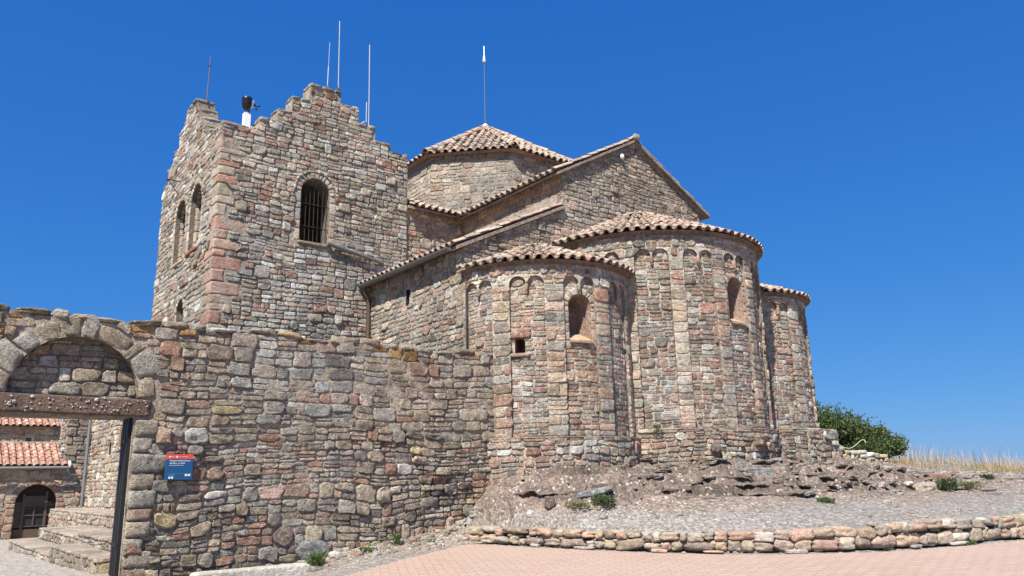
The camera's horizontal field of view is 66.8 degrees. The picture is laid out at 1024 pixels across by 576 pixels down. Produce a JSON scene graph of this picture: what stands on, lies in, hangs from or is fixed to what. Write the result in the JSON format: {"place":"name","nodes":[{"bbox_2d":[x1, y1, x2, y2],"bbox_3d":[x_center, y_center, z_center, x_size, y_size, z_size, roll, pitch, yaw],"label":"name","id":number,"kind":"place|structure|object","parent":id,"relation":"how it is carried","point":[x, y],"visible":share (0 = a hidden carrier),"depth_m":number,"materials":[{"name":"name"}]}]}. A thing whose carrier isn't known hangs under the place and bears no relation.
{"place":"outdoors","nodes":[
{"label":"outdoors","id":0,"kind":"place"},
{"bbox_2d":[0,537,108,575],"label":"courtyard floor","id":1,"kind":"structure","parent":0,"point":[12,563],"depth_m":15.33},
{"bbox_2d":[0,417,92,539],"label":"monastery building","id":2,"kind":"structure","parent":1,"relation":"on","point":[42,460],"depth_m":32.39,"materials":[{"name":"stone"}]},
{"bbox_2d":[24,437,32,441],"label":"window","id":3,"kind":"structure","parent":2,"relation":"in","point":[29,439],"depth_m":33.88,"materials":[{"name":"stone"}]},
{"bbox_2d":[10,485,54,538],"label":"door","id":4,"kind":"structure","parent":2,"relation":"in","point":[33,505],"depth_m":31.88,"materials":[{"name":"brown wood"}]},
{"bbox_2d":[8,507,114,573],"bbox_3d":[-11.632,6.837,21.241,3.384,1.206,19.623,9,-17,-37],"label":"stone steps","id":5,"kind":"structure","parent":1,"relation":"on","point":[78,539],"depth_m":19.29,"materials":[{"name":"beige stone"}]},
{"bbox_2d":[0,0,1023,466],"label":"sky","id":6,"kind":"structure","parent":0,"point":[872,150],"materials":[{"name":"blue"}]},
{"bbox_2d":[290,457,1023,575],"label":"ground","id":7,"kind":"structure","parent":0,"point":[512,509],"depth_m":13.44,"materials":[{"name":"grey gravel"}]},
{"bbox_2d":[80,420,122,508],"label":"wall","id":8,"kind":"structure","parent":7,"relation":"on","point":[102,451],"depth_m":28.74,"materials":[{"name":"beige stone"}]},
{"bbox_2d":[118,426,121,446],"bbox_3d":[-13.342,5.154,26.885,0.400,0.730,0.610,9,-17,-37],"label":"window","id":9,"kind":"structure","parent":8,"relation":"in","point":[120,430],"depth_m":26.95,"materials":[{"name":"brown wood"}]},
{"bbox_2d":[0,303,494,575],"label":"enclosure wall","id":10,"kind":"structure","parent":7,"relation":"on","point":[290,441],"depth_m":11.91,"materials":[{"name":"stone"}]},
{"bbox_2d":[108,418,132,575],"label":"door leaf","id":11,"kind":"structure","parent":10,"relation":"in","point":[114,562],"depth_m":10.80,"materials":[{"name":"black paint"}]},
{"bbox_2d":[164,454,192,479],"bbox_3d":[-4.767,2.561,11.101,0.365,0.355,0.054,9,-17,-37],"label":"information sign","id":12,"kind":"object","parent":10,"relation":"attached to","point":[178,466],"visible":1,"depth_m":11.08,"materials":[{"name":"blue metal"}]},
{"bbox_2d":[295,540,329,559],"bbox_3d":[-3.111,4.088,12.082,0.561,0.326,0.257,9,-17,-37],"label":"rock","id":13,"kind":"object","parent":10,"relation":"in","point":[304,547],"visible":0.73,"depth_m":11.98,"materials":[{"name":"stone"}]},
{"bbox_2d":[190,563,310,575],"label":"stone slab","id":14,"kind":"structure","parent":7,"relation":"on","point":[295,569],"depth_m":10.95,"materials":[{"name":"grey stone"}]},
{"bbox_2d":[151,83,407,339],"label":"bell tower","id":15,"kind":"structure","parent":7,"relation":"on","point":[292,217],"depth_m":18.61,"materials":[{"name":"stone"}]},
{"bbox_2d":[170,195,187,269],"bbox_3d":[-8.214,-1.418,19.497,0.372,1.864,1.234,9,-17,-37],"label":"window","id":16,"kind":"structure","parent":15,"relation":"in","point":[182,244],"depth_m":19.73,"materials":[{"name":"stone"}]},
{"bbox_2d":[174,295,184,321],"bbox_3d":[-7.829,0.681,18.478,0.245,1.018,0.843,9,-17,-37],"label":"window","id":17,"kind":"structure","parent":15,"relation":"in","point":[180,297],"depth_m":18.55,"materials":[{"name":"stone"}]},
{"bbox_2d":[184,177,203,256],"bbox_3d":[-7.439,-1.723,18.551,0.374,1.872,1.233,9,-17,-37],"label":"window","id":18,"kind":"structure","parent":15,"relation":"in","point":[198,214],"depth_m":18.79,"materials":[{"name":"stone"}]},
{"bbox_2d":[206,57,211,102],"bbox_3d":[-7.818,-5.374,19.984,0.094,1.300,0.094,3,-14,-16],"label":"lightning rod","id":19,"kind":"object","parent":15,"relation":"attached to","point":[208,80],"visible":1,"depth_m":19.96,"materials":[{"name":"metal"}]},
{"bbox_2d":[242,96,259,126],"bbox_3d":[-6.226,-4.140,18.492,0.461,0.920,0.240,9,-17,-37],"label":"weather camera","id":20,"kind":"object","parent":15,"relation":"on","point":[248,104],"visible":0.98,"depth_m":18.40,"materials":[{"name":"white paint"}]},
{"bbox_2d":[293,170,338,248],"bbox_3d":[-4.811,-1.904,18.798,1.143,1.920,0.364,9,-17,-37],"label":"window","id":21,"kind":"structure","parent":15,"relation":"in","point":[296,223],"depth_m":18.71,"materials":[{"name":"stone"}]},
{"bbox_2d":[326,44,329,87],"bbox_3d":[-4.733,-5.533,19.991,0.080,1.770,0.060,9,-17,-37],"label":"antenna","id":22,"kind":"object","parent":15,"relation":"attached to","point":[328,69],"visible":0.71,"depth_m":19.98,"materials":[{"name":"grey metal"}]},
{"bbox_2d":[337,21,340,90],"bbox_3d":[-4.502,-5.869,20.241,0.082,2.430,0.060,9,-17,-37],"label":"antenna","id":23,"kind":"object","parent":15,"relation":"attached to","point":[338,88],"visible":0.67,"depth_m":20.22,"materials":[{"name":"grey metal"}]},
{"bbox_2d":[362,45,369,125],"bbox_3d":[-3.940,-5.361,20.562,0.384,2.530,0.036,9,-17,-37],"label":"antenna","id":24,"kind":"object","parent":15,"relation":"attached to","point":[369,91],"visible":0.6,"depth_m":20.60,"materials":[{"name":"grey metal"}]},
{"bbox_2d":[303,551,327,565],"bbox_3d":[-2.928,4.068,11.645,0.363,0.267,0.365,9,-17,-37],"label":"weed","id":25,"kind":"object","parent":7,"relation":"on","point":[316,558],"visible":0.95,"depth_m":11.61,"materials":[{"name":"green plant"}]},
{"bbox_2d":[358,546,374,552],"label":"weed","id":26,"kind":"object","parent":7,"relation":"on","point":[366,549],"visible":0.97,"depth_m":12.26,"materials":[{"name":"green plant"}]},
{"bbox_2d":[389,530,402,545],"bbox_3d":[-1.904,4.120,12.776,0.288,0.273,0.243,9,-17,-37],"label":"weed","id":27,"kind":"object","parent":7,"relation":"on","point":[397,538],"visible":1,"depth_m":12.75,"materials":[{"name":"green plant"}]},
{"bbox_2d":[526,510,535,517],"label":"rock","id":28,"kind":"object","parent":7,"relation":"on","point":[530,513],"visible":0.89,"depth_m":13.14,"materials":[{"name":"stone"}]},
{"bbox_2d":[545,496,554,509],"bbox_3d":[0.647,3.668,13.251,0.172,0.224,0.178,3,-14,-18],"label":"rock","id":29,"kind":"object","parent":7,"relation":"on","point":[549,502],"visible":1,"depth_m":13.18,"materials":[{"name":"stone"}]},
{"bbox_2d":[564,501,590,510],"bbox_3d":[1.103,3.680,13.145,0.475,0.178,0.469,9,-17,-37],"label":"weed","id":30,"kind":"object","parent":7,"relation":"on","point":[575,504],"visible":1,"depth_m":13.09,"materials":[{"name":"green plant"}]},
{"bbox_2d":[576,486,612,497],"bbox_3d":[1.422,3.571,13.540,0.682,0.202,0.334,0,-14,-7],"label":"rock","id":31,"kind":"object","parent":7,"relation":"on","point":[591,492],"visible":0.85,"depth_m":13.41,"materials":[{"name":"stone"}]},
{"bbox_2d":[357,124,840,486],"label":"church","id":32,"kind":"structure","parent":7,"relation":"on","point":[610,305],"depth_m":16.53,"materials":[{"name":"stone"}]},
{"bbox_2d":[482,46,485,123],"bbox_3d":[-0.925,-6.847,26.159,0.120,2.940,0.114,9,-17,-37],"label":"lightning rod","id":33,"kind":"object","parent":32,"relation":"on","point":[484,60],"visible":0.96,"depth_m":26.24,"materials":[{"name":"grey metal"}]},
{"bbox_2d":[710,442,721,453],"bbox_3d":[4.096,3.216,15.591,0.220,0.232,0.228,-3,-14,7],"label":"rock","id":34,"kind":"object","parent":32,"relation":"attached to","point":[715,448],"visible":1,"depth_m":15.50,"materials":[{"name":"stone"}]},
{"bbox_2d":[753,435,766,445],"bbox_3d":[5.185,3.195,16.243,0.267,0.246,0.354,-14,-18,41],"label":"rock","id":35,"kind":"object","parent":32,"relation":"attached to","point":[760,440],"visible":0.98,"depth_m":16.12,"materials":[{"name":"stone"}]},
{"bbox_2d":[590,493,616,505],"bbox_3d":[1.567,3.608,13.218,0.500,0.251,0.536,9,-17,-37],"label":"weed","id":36,"kind":"object","parent":7,"relation":"on","point":[605,500],"visible":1,"depth_m":13.13,"materials":[{"name":"green plant"}]},
{"bbox_2d":[279,457,1023,571],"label":"loose stones","id":37,"kind":"object","parent":7,"relation":"on","point":[337,554],"visible":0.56,"depth_m":13.37,"materials":[{"name":"grey stone"}]},
{"bbox_2d":[514,455,962,499],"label":"rock ledges","id":38,"kind":"object","parent":7,"relation":"on","point":[883,483],"visible":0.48,"depth_m":15.05,"materials":[{"name":"stone"}]},
{"bbox_2d":[736,467,776,475],"bbox_3d":[4.749,3.612,15.174,0.861,0.209,0.330,2,-14,-12],"label":"rock","id":39,"kind":"object","parent":38,"relation":"on","point":[762,470],"visible":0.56,"depth_m":15.04,"materials":[{"name":"stone"}]},
{"bbox_2d":[468,512,1023,553],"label":"retaining wall","id":40,"kind":"structure","parent":7,"relation":"on","point":[920,533],"depth_m":11.59,"materials":[{"name":"stone"}]},
{"bbox_2d":[816,496,834,502],"bbox_3d":[5.545,3.741,13.689,0.347,0.134,0.339,9,-17,-37],"label":"weed","id":41,"kind":"object","parent":7,"relation":"on","point":[826,499],"visible":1,"depth_m":13.63,"materials":[{"name":"green plant"}]},
{"bbox_2d":[816,400,909,461],"bbox_3d":[10.086,4.469,24.253,4.435,2.339,2.399,-4,-14,9],"label":"bush","id":42,"kind":"object","parent":7,"relation":"on","point":[852,432],"visible":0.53,"depth_m":23.71,"materials":[{"name":"green plant"}]},
{"bbox_2d":[839,446,889,464],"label":"drystone wall","id":43,"kind":"structure","parent":7,"relation":"on","point":[861,455],"depth_m":20.09,"materials":[{"name":"stone"}]},
{"bbox_2d":[913,482,937,490],"bbox_3d":[8.522,4.118,16.012,0.417,0.222,0.648,-14,-19,42],"label":"rock","id":44,"kind":"object","parent":7,"relation":"on","point":[926,486],"visible":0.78,"depth_m":15.80,"materials":[{"name":"stone"}]},
{"bbox_2d":[923,473,952,480],"bbox_3d":[9.228,4.148,16.826,0.508,0.267,0.426,3,-14,-17],"label":"rock","id":45,"kind":"object","parent":7,"relation":"on","point":[936,475],"visible":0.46,"depth_m":16.67,"materials":[{"name":"stone"}]},
{"bbox_2d":[934,476,959,490],"bbox_3d":[8.848,3.977,15.778,0.449,0.312,0.486,9,-17,-37],"label":"weed","id":46,"kind":"object","parent":7,"relation":"on","point":[944,484],"visible":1,"depth_m":15.72,"materials":[{"name":"green plant"}]},
{"bbox_2d":[957,480,981,489],"bbox_3d":[9.495,4.106,16.138,0.496,0.239,0.469,2,-14,-15],"label":"weed","id":47,"kind":"object","parent":7,"relation":"on","point":[968,485],"visible":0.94,"depth_m":16.07,"materials":[{"name":"green plant"}]},
{"bbox_2d":[965,540,977,545],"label":"weed","id":48,"kind":"object","parent":7,"relation":"on","point":[971,543],"visible":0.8,"depth_m":11.63,"materials":[{"name":"green plant"}]},
{"bbox_2d":[978,473,994,478],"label":"weed","id":49,"kind":"object","parent":7,"relation":"on","point":[987,476],"visible":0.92,"depth_m":18.22,"materials":[{"name":"green plant"}]},
{"bbox_2d":[346,540,1023,575],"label":"plaza paving","id":50,"kind":"structure","parent":0,"point":[1000,559],"depth_m":10.32,"materials":[{"name":"ceramic"}]},
{"bbox_2d":[888,435,1023,473],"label":"dry grass","id":51,"kind":"structure","parent":0,"point":[992,466],"depth_m":23.03,"materials":[{"name":"beige plant"}]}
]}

